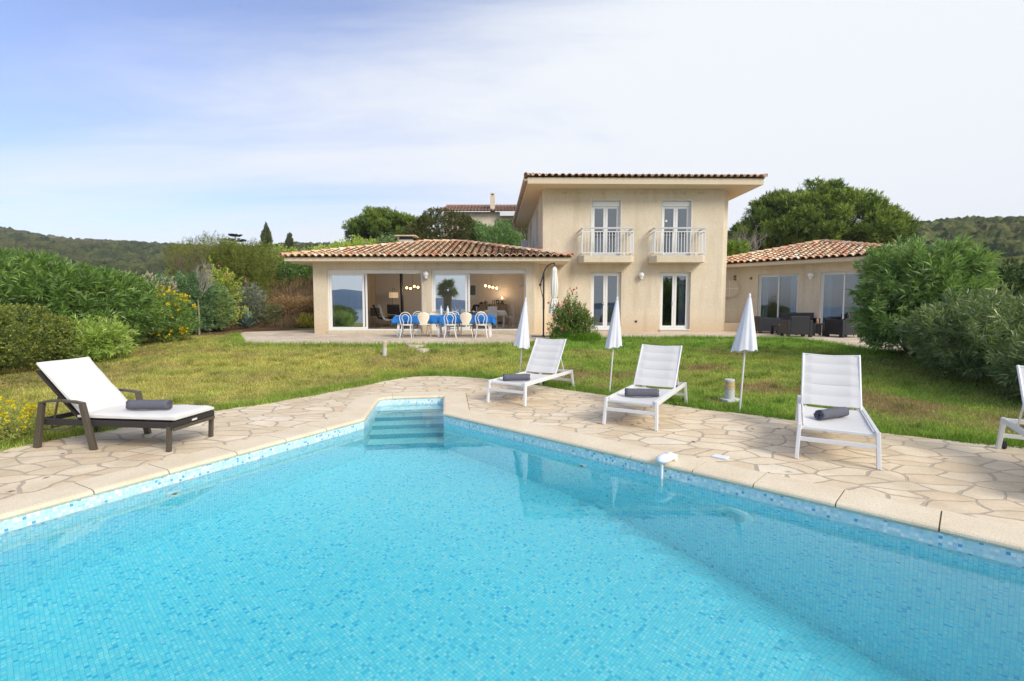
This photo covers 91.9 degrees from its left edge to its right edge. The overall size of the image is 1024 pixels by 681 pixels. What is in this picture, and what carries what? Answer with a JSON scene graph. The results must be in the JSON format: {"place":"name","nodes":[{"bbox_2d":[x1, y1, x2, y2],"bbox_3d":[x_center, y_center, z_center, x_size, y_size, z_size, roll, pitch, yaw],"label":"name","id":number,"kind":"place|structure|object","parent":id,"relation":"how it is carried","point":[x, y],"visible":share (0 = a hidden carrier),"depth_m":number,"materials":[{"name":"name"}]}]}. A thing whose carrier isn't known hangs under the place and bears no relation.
{"place":"outdoors","nodes":[
{"label":"outdoors","id":0,"kind":"place"},
{"bbox_2d":[220,233,247,260],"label":"araucaria tree","id":1,"kind":"object","parent":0,"point":[237,235],"visible":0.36,"depth_m":58.99,"materials":[{"name":"green plant"}]},
{"bbox_2d":[227,274,313,327],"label":"dry grass","id":2,"kind":"structure","parent":0,"point":[291,320],"depth_m":26.10,"materials":[{"name":"plant"}]},
{"bbox_2d":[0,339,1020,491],"bbox_3d":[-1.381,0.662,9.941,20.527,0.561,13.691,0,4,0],"label":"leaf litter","id":3,"kind":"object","parent":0,"point":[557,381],"visible":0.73,"depth_m":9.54,"materials":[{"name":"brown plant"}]},
{"bbox_2d":[0,283,1023,450],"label":"ground","id":4,"kind":"structure","parent":0,"point":[745,390],"depth_m":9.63,"materials":[{"name":"plant"}]},
{"bbox_2d":[0,267,43,324],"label":"oleander shrub","id":5,"kind":"object","parent":4,"relation":"on","point":[14,301],"visible":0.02,"depth_m":12.42,"materials":[{"name":"green plant"}]},
{"bbox_2d":[0,396,57,444],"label":"yellow flower plant","id":6,"kind":"object","parent":4,"relation":"on","point":[6,414],"visible":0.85,"depth_m":5.80,"materials":[{"name":"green plant"}]},
{"bbox_2d":[0,302,76,370],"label":"rounded bush","id":7,"kind":"object","parent":4,"relation":"on","point":[11,339],"visible":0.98,"depth_m":9.95,"materials":[{"name":"green plant"}]},
{"bbox_2d":[19,311,140,361],"bbox_3d":[-9.666,-0.007,11.191,1.882,1.344,1.936,-1,4,-12],"label":"bright shrub","id":8,"kind":"object","parent":4,"relation":"on","point":[91,343],"visible":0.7,"depth_m":11.00,"materials":[{"name":"green plant"}]},
{"bbox_2d":[19,295,151,348],"bbox_3d":[-11.422,-0.446,13.350,2.283,1.860,2.917,0,4,0],"label":"oleander shrub","id":9,"kind":"object","parent":4,"relation":"on","point":[137,338],"visible":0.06,"depth_m":13.66,"materials":[{"name":"green plant"}]},
{"bbox_2d":[0,246,172,353],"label":"oleander shrub","id":10,"kind":"object","parent":4,"relation":"on","point":[84,284],"visible":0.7,"depth_m":12.39,"materials":[{"name":"green plant"}]},
{"bbox_2d":[103,270,185,336],"bbox_3d":[-14.274,-1.416,18.516,4.204,2.704,3.162,0,4,0],"label":"pale shrub","id":11,"kind":"object","parent":4,"relation":"on","point":[170,282],"visible":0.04,"depth_m":18.30,"materials":[{"name":"green plant"}]},
{"bbox_2d":[132,285,201,343],"bbox_3d":[-11.359,-0.822,15.966,2.367,1.981,2.326,0,4,0],"label":"yellowing shrub","id":12,"kind":"object","parent":4,"relation":"on","point":[179,303],"visible":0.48,"depth_m":15.80,"materials":[{"name":"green plant"}]},
{"bbox_2d":[158,243,206,278],"bbox_3d":[-16.148,-2.940,24.309,1.950,3.822,1.921,4,6,44],"label":"bare tree","id":13,"kind":"object","parent":4,"relation":"on","point":[184,267],"visible":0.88,"depth_m":24.46,"materials":[{"name":"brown plant"}]},
{"bbox_2d":[145,270,220,332],"bbox_3d":[-13.002,-1.463,19.250,2.909,2.582,2.960,0,4,0],"label":"oleander shrub","id":14,"kind":"object","parent":4,"relation":"on","point":[183,284],"visible":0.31,"depth_m":18.92,"materials":[{"name":"green plant"}]},
{"bbox_2d":[194,261,213,334],"bbox_3d":[-11.713,-1.657,18.814,0.776,3.135,1.456,-2,4,-24],"label":"bare tree","id":15,"kind":"object","parent":4,"relation":"on","point":[204,274],"visible":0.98,"depth_m":18.88,"materials":[{"name":"grey plant"}]},
{"bbox_2d":[188,278,235,331],"bbox_3d":[-12.736,-1.448,20.599,2.369,2.347,2.606,0,4,0],"label":"oleander shrub","id":16,"kind":"object","parent":4,"relation":"on","point":[224,314],"visible":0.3,"depth_m":20.53,"materials":[{"name":"green plant"}]},
{"bbox_2d":[159,231,272,304],"bbox_3d":[-15.588,-3.282,26.372,5.530,5.208,3.816,0,4,0],"label":"mimosa tree","id":17,"kind":"object","parent":4,"relation":"on","point":[196,243],"visible":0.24,"depth_m":25.46,"materials":[{"name":"green plant"}]},
{"bbox_2d":[201,255,252,329],"bbox_3d":[-12.905,-2.060,21.781,2.400,3.319,2.081,0,4,0],"label":"lime shrub","id":18,"kind":"object","parent":4,"relation":"on","point":[228,281],"visible":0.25,"depth_m":21.89,"materials":[{"name":"green plant"}]},
{"bbox_2d":[201,235,281,306],"bbox_3d":[-14.086,-3.471,25.980,3.620,4.013,3.374,0,4,0],"label":"mimosa tree","id":19,"kind":"object","parent":4,"relation":"on","point":[256,248],"visible":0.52,"depth_m":25.44,"materials":[{"name":"green plant"}]},
{"bbox_2d":[230,307,259,327],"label":"agave plant","id":20,"kind":"object","parent":4,"relation":"on","point":[247,321],"visible":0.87,"depth_m":22.99,"materials":[{"name":"green plant"}]},
{"bbox_2d":[227,279,270,324],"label":"oleander shrub","id":21,"kind":"object","parent":4,"relation":"on","point":[255,302],"visible":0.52,"depth_m":24.24,"materials":[{"name":"green plant"}]},
{"bbox_2d":[238,301,285,325],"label":"brown shrub","id":22,"kind":"object","parent":4,"relation":"on","point":[274,311],"visible":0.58,"depth_m":24.53,"materials":[{"name":"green plant"}]},
{"bbox_2d":[238,242,293,283],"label":"hillside shrub","id":23,"kind":"object","parent":4,"relation":"on","point":[277,252],"visible":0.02,"depth_m":29.45,"materials":[{"name":"green plant"}]},
{"bbox_2d":[260,221,272,248],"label":"cypress tree","id":24,"kind":"object","parent":4,"relation":"on","point":[265,234],"visible":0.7,"depth_m":60.91,"materials":[{"name":"green plant"}]},
{"bbox_2d":[257,242,312,271],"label":"hillside shrub","id":25,"kind":"object","parent":4,"relation":"on","point":[285,250],"visible":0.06,"depth_m":30.40,"materials":[{"name":"green plant"}]},
{"bbox_2d":[262,292,313,314],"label":"dry shrub","id":26,"kind":"object","parent":4,"relation":"on","point":[289,303],"visible":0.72,"depth_m":25.42,"materials":[{"name":"brown plant"}]},
{"bbox_2d":[285,232,293,251],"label":"cypress tree","id":27,"kind":"object","parent":4,"relation":"on","point":[289,242],"visible":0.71,"depth_m":68.91,"materials":[{"name":"green plant"}]},
{"bbox_2d":[275,260,312,293],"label":"hillside shrub","id":28,"kind":"object","parent":4,"relation":"on","point":[295,271],"visible":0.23,"depth_m":26.77,"materials":[{"name":"green plant"}]},
{"bbox_2d":[295,312,313,327],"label":"bright shrub","id":29,"kind":"object","parent":4,"relation":"on","point":[305,320],"visible":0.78,"depth_m":23.97,"materials":[{"name":"green plant"}]},
{"bbox_2d":[307,239,365,250],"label":"hillside shrub","id":30,"kind":"object","parent":4,"relation":"on","point":[336,245],"visible":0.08,"depth_m":32.28,"materials":[{"name":"green plant"}]},
{"bbox_2d":[334,234,379,247],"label":"hillside shrub","id":31,"kind":"object","parent":4,"relation":"on","point":[357,238],"visible":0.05,"depth_m":33.00,"materials":[{"name":"green plant"}]},
{"bbox_2d":[382,341,386,355],"bbox_3d":[-3.276,0.200,12.747,0.122,0.380,0.122,0,4,-17],"label":"garden light","id":32,"kind":"object","parent":4,"relation":"on","point":[384,349],"visible":1,"depth_m":12.70,"materials":[{"name":"plastic"}]},
{"bbox_2d":[342,205,429,246],"bbox_3d":[-9.356,-7.349,38.211,7.298,6.070,6.017,0,4,0],"label":"pine tree","id":33,"kind":"object","parent":4,"relation":"on","point":[375,222],"visible":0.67,"depth_m":36.63,"materials":[{"name":"green plant"}]},
{"bbox_2d":[362,232,417,244],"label":"hillside shrub","id":34,"kind":"object","parent":4,"relation":"on","point":[382,239],"visible":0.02,"depth_m":32.27,"materials":[{"name":"green plant"}]},
{"bbox_2d":[402,206,487,242],"bbox_3d":[-4.532,-6.027,33.557,6.186,5.591,4.973,0,4,0],"label":"juniper tree","id":35,"kind":"object","parent":4,"relation":"on","point":[420,225],"visible":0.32,"depth_m":31.81,"materials":[{"name":"green plant"}]},
{"bbox_2d":[438,193,524,239],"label":"house","id":36,"kind":"structure","parent":4,"relation":"on","point":[491,216],"depth_m":49.89,"materials":[{"name":"paint"}]},
{"bbox_2d":[459,219,524,245],"bbox_3d":[-1.335,-5.600,32.942,4.658,4.820,4.200,4,6,43],"label":"broadleaf tree","id":37,"kind":"object","parent":4,"relation":"on","point":[504,234],"visible":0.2,"depth_m":31.74,"materials":[{"name":"green plant"}]},
{"bbox_2d":[493,218,527,240],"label":"broadleaf tree","id":38,"kind":"object","parent":4,"relation":"on","point":[525,229],"visible":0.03,"depth_m":35.44,"materials":[{"name":"green plant"}]},
{"bbox_2d":[0,376,1023,526],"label":"paved deck","id":39,"kind":"structure","parent":4,"relation":"on","point":[982,481],"depth_m":5.63,"materials":[{"name":"stone"}]},
{"bbox_2d":[33,357,214,451],"bbox_3d":[-4.492,0.713,5.799,1.711,0.971,0.759,0,4,7],"label":"cushioned lounger","id":40,"kind":"object","parent":39,"relation":"on","point":[87,392],"visible":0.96,"depth_m":5.61,"materials":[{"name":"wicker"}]},
{"bbox_2d":[126,399,172,409],"bbox_3d":[-4.160,0.734,5.690,0.465,0.115,0.119,0,4,-4],"label":"rolled towel","id":41,"kind":"object","parent":40,"relation":"on","point":[149,404],"visible":1,"depth_m":5.64,"materials":[{"name":"fabric"}]},
{"bbox_2d":[513,297,529,372],"bbox_3d":[0.199,0.020,9.771,0.332,1.745,0.288,4,5,0],"label":"parasol","id":42,"kind":"object","parent":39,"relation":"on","point":[522,340],"visible":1,"depth_m":9.67,"materials":[{"name":"fabric"}]},
{"bbox_2d":[486,338,573,405],"bbox_3d":[0.405,0.486,8.888,0.738,0.978,2.074,2,5,30],"label":"sun lounger","id":43,"kind":"object","parent":39,"relation":"on","point":[545,355],"visible":0.87,"depth_m":9.17,"materials":[{"name":"white metal"}]},
{"bbox_2d":[503,374,529,380],"bbox_3d":[0.074,0.614,8.324,0.465,0.115,0.119,0,4,-6],"label":"rolled towel","id":44,"kind":"object","parent":43,"relation":"on","point":[507,377],"visible":1,"depth_m":8.28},
{"bbox_2d":[602,344,687,430],"bbox_3d":[2.045,0.596,7.342,0.738,0.978,2.074,2,5,30],"label":"sun lounger","id":45,"kind":"object","parent":39,"relation":"on","point":[657,366],"visible":0.88,"depth_m":7.61,"materials":[{"name":"white metal"}]},
{"bbox_2d":[624,388,658,396],"bbox_3d":[1.796,0.718,6.858,0.465,0.115,0.119,0,4,4],"label":"rolled towel","id":46,"kind":"object","parent":45,"relation":"on","point":[643,392],"visible":1,"depth_m":6.81,"materials":[{"name":"fabric"}]},
{"bbox_2d":[710,454,730,459],"bbox_3d":[2.200,1.226,5.230,0.175,0.012,0.135,4,6,43],"label":"skimmer lid","id":47,"kind":"object","parent":39,"relation":"on","point":[719,456],"visible":1,"depth_m":5.22,"materials":[{"name":"white plastic"}]},
{"bbox_2d":[794,353,881,469],"bbox_3d":[3.785,0.701,5.855,0.738,0.978,2.074,2,5,30],"label":"sun lounger","id":48,"kind":"object","parent":39,"relation":"on","point":[832,380],"visible":0.94,"depth_m":6.09,"materials":[{"name":"white metal"}]},
{"bbox_2d":[813,407,848,419],"bbox_3d":[3.580,0.814,5.553,0.465,0.115,0.119,-2,4,-24],"label":"rolled towel","id":49,"kind":"object","parent":48,"relation":"on","point":[824,414],"visible":1,"depth_m":5.49,"materials":[{"name":"fabric"}]},
{"bbox_2d":[996,365,1023,449],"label":"sun lounger","id":50,"kind":"object","parent":39,"relation":"on","point":[1013,424],"visible":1,"depth_m":5.33,"materials":[{"name":"white metal"}]},
{"bbox_2d":[0,391,1023,566],"bbox_3d":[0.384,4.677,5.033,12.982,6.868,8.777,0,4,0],"label":"swimming pool","id":51,"kind":"structure","parent":4,"relation":"on","point":[992,540],"depth_m":4.58,"materials":[{"name":"stone"}]},
{"bbox_2d":[0,404,1023,680],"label":"water","id":52,"kind":"structure","parent":51,"relation":"in","point":[416,542],"depth_m":3.11,"materials":[{"name":"liquid"}]},
{"bbox_2d":[656,452,677,478],"bbox_3d":[1.553,1.367,5.026,0.133,0.456,0.295,4,6,43],"label":"pool alarm","id":53,"kind":"object","parent":51,"relation":"on","point":[664,458],"visible":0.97,"depth_m":4.95,"materials":[{"name":"white plastic"}]},
{"bbox_2d":[546,297,598,337],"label":"rose bush","id":54,"kind":"object","parent":4,"relation":"on","point":[580,317],"visible":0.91,"depth_m":15.82,"materials":[{"name":"green plant"}]},
{"bbox_2d":[605,296,621,393],"bbox_3d":[1.821,0.100,8.882,0.301,1.785,0.259,4,5,0],"label":"parasol","id":55,"kind":"object","parent":4,"relation":"on","point":[614,339],"visible":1,"depth_m":8.79,"materials":[{"name":"fabric"}]},
{"bbox_2d":[718,378,739,402],"bbox_3d":[3.555,0.813,8.096,0.281,0.365,0.250,-3,5,-17],"label":"garden light","id":56,"kind":"object","parent":4,"relation":"on","point":[729,391],"visible":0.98,"depth_m":8.03,"materials":[{"name":"plastic"}]},
{"bbox_2d":[727,237,750,255],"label":"hillside shrub","id":57,"kind":"object","parent":4,"relation":"on","point":[735,245],"visible":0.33,"depth_m":26.34,"materials":[{"name":"green plant"}]},
{"bbox_2d":[731,293,757,409],"bbox_3d":[3.461,0.197,7.365,0.343,1.805,0.340,3,4,0],"label":"parasol","id":58,"kind":"object","parent":4,"relation":"on","point":[745,339],"visible":0.99,"depth_m":7.28,"materials":[{"name":"fabric"}]},
{"bbox_2d":[727,222,773,251],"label":"bare tree","id":59,"kind":"object","parent":4,"relation":"on","point":[755,244],"visible":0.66,"depth_m":26.97,"materials":[{"name":"grey plant"}]},
{"bbox_2d":[727,175,923,260],"bbox_3d":[20.230,-6.495,33.154,12.136,8.278,10.212,0,4,0],"label":"pine tree","id":60,"kind":"object","parent":4,"relation":"on","point":[832,209],"visible":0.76,"depth_m":30.14,"materials":[{"name":"green plant"}]},
{"bbox_2d":[844,233,1004,357],"bbox_3d":[8.987,-0.971,10.909,2.786,2.966,2.781,2,4,23],"label":"oleander shrub","id":61,"kind":"object","parent":4,"relation":"on","point":[919,271],"visible":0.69,"depth_m":10.39,"materials":[{"name":"green plant"}]},
{"bbox_2d":[890,278,1023,388],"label":"oleander shrub","id":62,"kind":"object","parent":4,"relation":"on","point":[960,337],"visible":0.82,"depth_m":8.44,"materials":[{"name":"green plant"}]},
{"bbox_2d":[982,329,1023,401],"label":"oleander shrub","id":63,"kind":"object","parent":4,"relation":"on","point":[1003,374],"visible":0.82,"depth_m":7.40,"materials":[{"name":"green plant"}]},
{"bbox_2d":[983,255,1023,298],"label":"broadleaf tree","id":64,"kind":"object","parent":4,"relation":"on","point":[1010,276],"visible":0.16,"depth_m":22.89,"materials":[{"name":"green plant"}]},
{"bbox_2d":[0,215,1023,279],"bbox_3d":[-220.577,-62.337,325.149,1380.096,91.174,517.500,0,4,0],"label":"hills","id":65,"kind":"structure","parent":0,"point":[998,233],"depth_m":223.75,"materials":[{"name":"plant"}]},
{"bbox_2d":[0,0,1023,244],"label":"sky","id":66,"kind":"structure","parent":0,"point":[161,121],"materials":[{"name":"blue"}]},
{"bbox_2d":[241,330,909,351],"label":"terrace","id":67,"kind":"structure","parent":0,"point":[301,336],"depth_m":16.81,"materials":[{"name":"stone"}]},
{"bbox_2d":[399,312,413,337],"bbox_3d":[-3.530,-0.523,16.602,0.426,0.878,0.454,0,4,0],"label":"bentwood chair","id":68,"kind":"object","parent":67,"relation":"on","point":[407,324],"visible":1,"depth_m":16.46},
{"bbox_2d":[397,323,441,336],"bbox_3d":[-3.225,-0.508,17.343,1.550,0.740,0.770,0,4,0],"label":"garden table","id":69,"kind":"object","parent":67,"relation":"on","point":[439,333],"visible":0.55,"depth_m":17.02,"materials":[{"name":"white plastic"}]},
{"bbox_2d":[390,315,443,324],"bbox_3d":[-3.220,-0.708,17.325,1.849,0.356,1.070,0,4,0],"label":"tablecloth","id":70,"kind":"object","parent":69,"relation":"on","point":[432,318],"visible":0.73,"depth_m":16.92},
{"bbox_2d":[416,312,431,337],"bbox_3d":[-2.939,-0.516,16.586,0.487,0.862,0.484,0,4,-3],"label":"shell chair","id":71,"kind":"object","parent":67,"relation":"on","point":[423,318],"visible":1,"depth_m":16.38,"materials":[{"name":"beige plastic"}]},
{"bbox_2d":[444,312,456,337],"bbox_3d":[-2.059,-0.522,16.583,0.426,0.878,0.454,0,4,-2],"label":"bentwood chair","id":72,"kind":"object","parent":67,"relation":"on","point":[452,324],"visible":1,"depth_m":16.44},
{"bbox_2d":[459,312,474,337],"bbox_3d":[-1.521,-0.516,16.586,0.487,0.862,0.484,0,4,3],"label":"shell chair","id":73,"kind":"object","parent":67,"relation":"on","point":[465,317],"visible":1,"depth_m":16.38,"materials":[{"name":"beige plastic"}]},
{"bbox_2d":[443,323,491,336],"bbox_3d":[-1.540,-0.508,17.343,1.720,0.740,0.770,0,4,0],"label":"garden table","id":74,"kind":"object","parent":67,"relation":"on","point":[490,329],"visible":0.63,"depth_m":17.01,"materials":[{"name":"white plastic"}]},
{"bbox_2d":[438,315,496,324],"bbox_3d":[-1.532,-0.715,17.336,2.005,0.356,1.043,0,4,0],"label":"tablecloth","id":75,"kind":"object","parent":74,"relation":"on","point":[490,318],"visible":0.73,"depth_m":16.92,"materials":[{"name":"fabric"}]},
{"bbox_2d":[475,312,487,337],"bbox_3d":[-1.020,-0.522,16.583,0.426,0.878,0.454,0,4,0],"label":"bentwood chair","id":76,"kind":"object","parent":67,"relation":"on","point":[483,324],"visible":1,"depth_m":16.44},
{"bbox_2d":[532,263,557,336],"bbox_3d":[1.200,-1.421,17.238,0.775,2.571,0.762,4,6,45],"label":"cantilever parasol","id":77,"kind":"object","parent":67,"relation":"on","point":[554,285],"visible":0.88,"depth_m":17.16,"materials":[{"name":"fabric"}]},
{"bbox_2d":[561,286,580,322],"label":"rose bush","id":78,"kind":"object","parent":67,"relation":"on","point":[576,297],"visible":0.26,"depth_m":16.14,"materials":[{"name":"green plant"}]},
{"bbox_2d":[280,172,905,333],"bbox_3d":[5.629,-4.047,23.478,28.476,6.925,13.817,0,4,0],"label":"villa","id":79,"kind":"object","parent":67,"relation":"on","point":[603,240],"visible":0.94,"depth_m":20.04,"materials":[{"name":"paint"}]},
{"bbox_2d":[327,270,422,329],"bbox_3d":[-5.305,-1.568,19.307,3.670,2.348,0.140,0,4,0],"label":"sliding door","id":80,"kind":"structure","parent":79,"relation":"in","point":[346,294],"depth_m":19.28,"materials":[{"name":"white glass"}]},
{"bbox_2d":[369,306,381,324],"bbox_3d":[-6.749,-1.229,24.565,0.560,0.930,0.500,0,4,-5],"label":"framed chair","id":81,"kind":"object","parent":79,"relation":"on","point":[372,313],"visible":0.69,"depth_m":24.31,"materials":[{"name":"grey fabric"}]},
{"bbox_2d":[377,304,396,327],"bbox_3d":[-5.397,-1.063,21.569,0.851,1.017,0.700,-1,4,-12],"label":"armchair","id":82,"kind":"object","parent":79,"relation":"on","point":[381,311],"visible":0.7,"depth_m":21.26,"materials":[{"name":"fabric"}]},
{"bbox_2d":[389,288,397,303],"bbox_3d":[-6.090,-1.780,25.538,0.470,1.891,0.470,0,4,0],"label":"floor lamp","id":83,"kind":"object","parent":79,"relation":"on","point":[392,294],"visible":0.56,"depth_m":25.31,"materials":[{"name":"fabric"}]},
{"bbox_2d":[386,304,402,325],"bbox_3d":[-5.566,-1.194,23.420,0.700,1.017,0.851,-1,4,-20],"label":"armchair","id":84,"kind":"object","parent":79,"relation":"on","point":[393,308],"visible":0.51,"depth_m":23.63,"materials":[{"name":"fabric"}]},
{"bbox_2d":[396,274,410,325],"bbox_3d":[-5.350,-2.224,24.103,0.840,2.981,0.840,0,4,0],"label":"wood stove","id":85,"kind":"object","parent":79,"relation":"on","point":[401,293],"visible":0.33,"depth_m":24.03,"materials":[{"name":"black metal"}]},
{"bbox_2d":[467,283,477,299],"bbox_3d":[-2.150,-2.611,26.454,0.620,0.900,0.025,0,4,0],"label":"picture","id":86,"kind":"object","parent":79,"relation":"attached to","point":[473,291],"visible":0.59,"depth_m":26.45,"materials":[{"name":"beige paper"}]},
{"bbox_2d":[432,270,525,329],"bbox_3d":[-1.285,-1.568,19.307,3.650,2.348,0.140,0,4,0],"label":"sliding door","id":87,"kind":"structure","parent":79,"relation":"in","point":[449,287],"depth_m":19.25,"materials":[{"name":"white glass"}]},
{"bbox_2d":[488,306,496,326],"bbox_3d":[-0.860,-1.027,21.732,0.430,0.932,0.450,0,4,-3],"label":"dining chair","id":88,"kind":"object","parent":79,"relation":"on","point":[492,310],"visible":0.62,"depth_m":21.50,"materials":[{"name":"white plastic"}]},
{"bbox_2d":[479,304,507,321],"bbox_3d":[-1.000,-1.450,26.198,1.540,0.940,0.530,0,4,0],"label":"sideboard","id":89,"kind":"object","parent":79,"relation":"on","point":[483,307],"visible":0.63,"depth_m":25.94,"materials":[{"name":"brown wood"}]},
{"bbox_2d":[590,272,620,331],"bbox_3d":[3.835,-1.572,20.315,1.264,2.437,0.270,0,4,0],"label":"french window","id":90,"kind":"structure","parent":79,"relation":"in","point":[604,328],"depth_m":20.34,"materials":[{"name":"white glass"}]},
{"bbox_2d":[591,200,621,254],"bbox_3d":[3.800,-4.548,20.126,1.214,2.254,0.225,0,4,0],"label":"french window","id":91,"kind":"structure","parent":79,"relation":"in","point":[605,205],"depth_m":20.12,"materials":[{"name":"white glass"}]},
{"bbox_2d":[659,272,689,331],"bbox_3d":[6.665,-1.572,20.315,1.264,2.437,0.270,0,4,0],"label":"french window","id":92,"kind":"structure","parent":79,"relation":"in","point":[673,328],"depth_m":20.35,"materials":[{"name":"white glass"}]},
{"bbox_2d":[661,200,691,254],"bbox_3d":[6.645,-4.548,20.126,1.224,2.254,0.225,0,4,0],"label":"french window","id":93,"kind":"structure","parent":79,"relation":"in","point":[675,205],"depth_m":20.11,"materials":[{"name":"white glass"}]},
{"bbox_2d":[678,276,684,325],"bbox_3d":[7.070,-1.623,20.656,0.240,2.190,0.091,0,4,0],"label":"curtain","id":94,"kind":"object","parent":79,"relation":"hanging from","point":[681,300],"visible":0.89,"depth_m":20.66,"materials":[{"name":"fabric"}]},
{"bbox_2d":[725,279,739,297],"bbox_3d":[9.582,-2.293,21.833,0.820,0.820,0.100,1,4,17],"label":"round window","id":95,"kind":"structure","parent":79,"relation":"in","point":[732,287],"depth_m":21.78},
{"bbox_2d":[762,277,768,317],"bbox_3d":[10.961,-1.652,21.419,0.220,2.140,0.092,4,6,45],"label":"curtain","id":96,"kind":"object","parent":79,"relation":"hanging from","point":[765,296],"visible":0.83,"depth_m":21.40,"materials":[{"name":"fabric"}]},
{"bbox_2d":[758,273,798,316],"bbox_3d":[11.194,-1.641,20.817,1.560,2.278,0.120,4,6,45],"label":"sliding door","id":97,"kind":"structure","parent":79,"relation":"in","point":[795,274],"depth_m":20.81,"materials":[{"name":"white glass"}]},
{"bbox_2d":[790,276,796,312],"bbox_3d":[11.781,-1.594,20.601,0.092,2.140,0.380,-4,6,-45],"label":"curtain","id":98,"kind":"object","parent":79,"relation":"hanging from","point":[793,299],"visible":0.62,"depth_m":20.63,"materials":[{"name":"fabric"}]},
{"bbox_2d":[823,275,832,323],"bbox_3d":[12.615,-1.535,19.768,0.090,2.140,0.260,-4,6,-44],"label":"curtain","id":99,"kind":"object","parent":79,"relation":"hanging from","point":[828,295],"visible":0.87,"depth_m":19.77,"materials":[{"name":"fabric"}]},
{"bbox_2d":[820,271,859,322],"bbox_3d":[12.841,-1.524,19.174,0.120,2.278,1.560,-4,6,-45],"label":"sliding door","id":100,"kind":"structure","parent":79,"relation":"in","point":[844,272],"depth_m":19.50,"materials":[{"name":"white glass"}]},
{"bbox_3d":[-0.780,-0.991,22.587,0.920,0.735,0.800,0,4,0],"label":"dining table","id":101,"kind":"object","parent":79,"relation":"on","visible":0},
{"bbox_2d":[482,310,507,316],"bbox_3d":[-0.776,-1.211,22.572,1.202,0.317,1.108,0,4,0],"label":"tablecloth","id":102,"kind":"object","parent":101,"relation":"on","point":[501,313],"visible":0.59,"depth_m":22.14,"materials":[{"name":"fabric"}]},
{"bbox_2d":[754,316,780,333],"bbox_3d":[10.050,-0.627,19.555,0.780,0.660,0.800,1,4,10],"label":"woven armchair","id":103,"kind":"object","parent":67,"relation":"on","point":[762,324],"visible":0.74,"depth_m":19.19,"materials":[{"name":"wicker"}]},
{"bbox_2d":[780,316,812,336],"bbox_3d":[9.920,-0.498,17.308,0.800,0.720,0.750,1,4,10],"label":"woven armchair","id":104,"kind":"object","parent":67,"relation":"on","point":[799,325],"visible":0.91,"depth_m":16.95,"materials":[{"name":"wicker"}]},
{"bbox_2d":[775,313,819,333],"bbox_3d":[11.200,-0.690,19.450,1.420,0.800,0.780,2,4,22],"label":"woven sofa","id":105,"kind":"object","parent":67,"relation":"on","point":[784,316],"visible":0.36,"depth_m":19.54,"materials":[{"name":"wicker"}]},
{"bbox_2d":[812,323,824,335],"bbox_3d":[11.000,-0.397,17.867,0.380,0.440,0.380,1,4,12],"label":"side table","id":106,"kind":"object","parent":67,"relation":"on","point":[822,326],"visible":0.68,"depth_m":17.71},
{"bbox_2d":[824,319,860,337],"bbox_3d":[11.420,-0.440,17.062,0.860,0.640,0.720,-1,4,-14],"label":"woven armchair","id":107,"kind":"object","parent":67,"relation":"on","point":[841,328],"visible":0.75,"depth_m":16.76,"materials":[{"name":"wicker"}]},
{"bbox_2d":[600,306,613,325],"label":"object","id":108,"kind":"object","parent":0,"point":[610,309],"visible":0.67,"depth_m":20.97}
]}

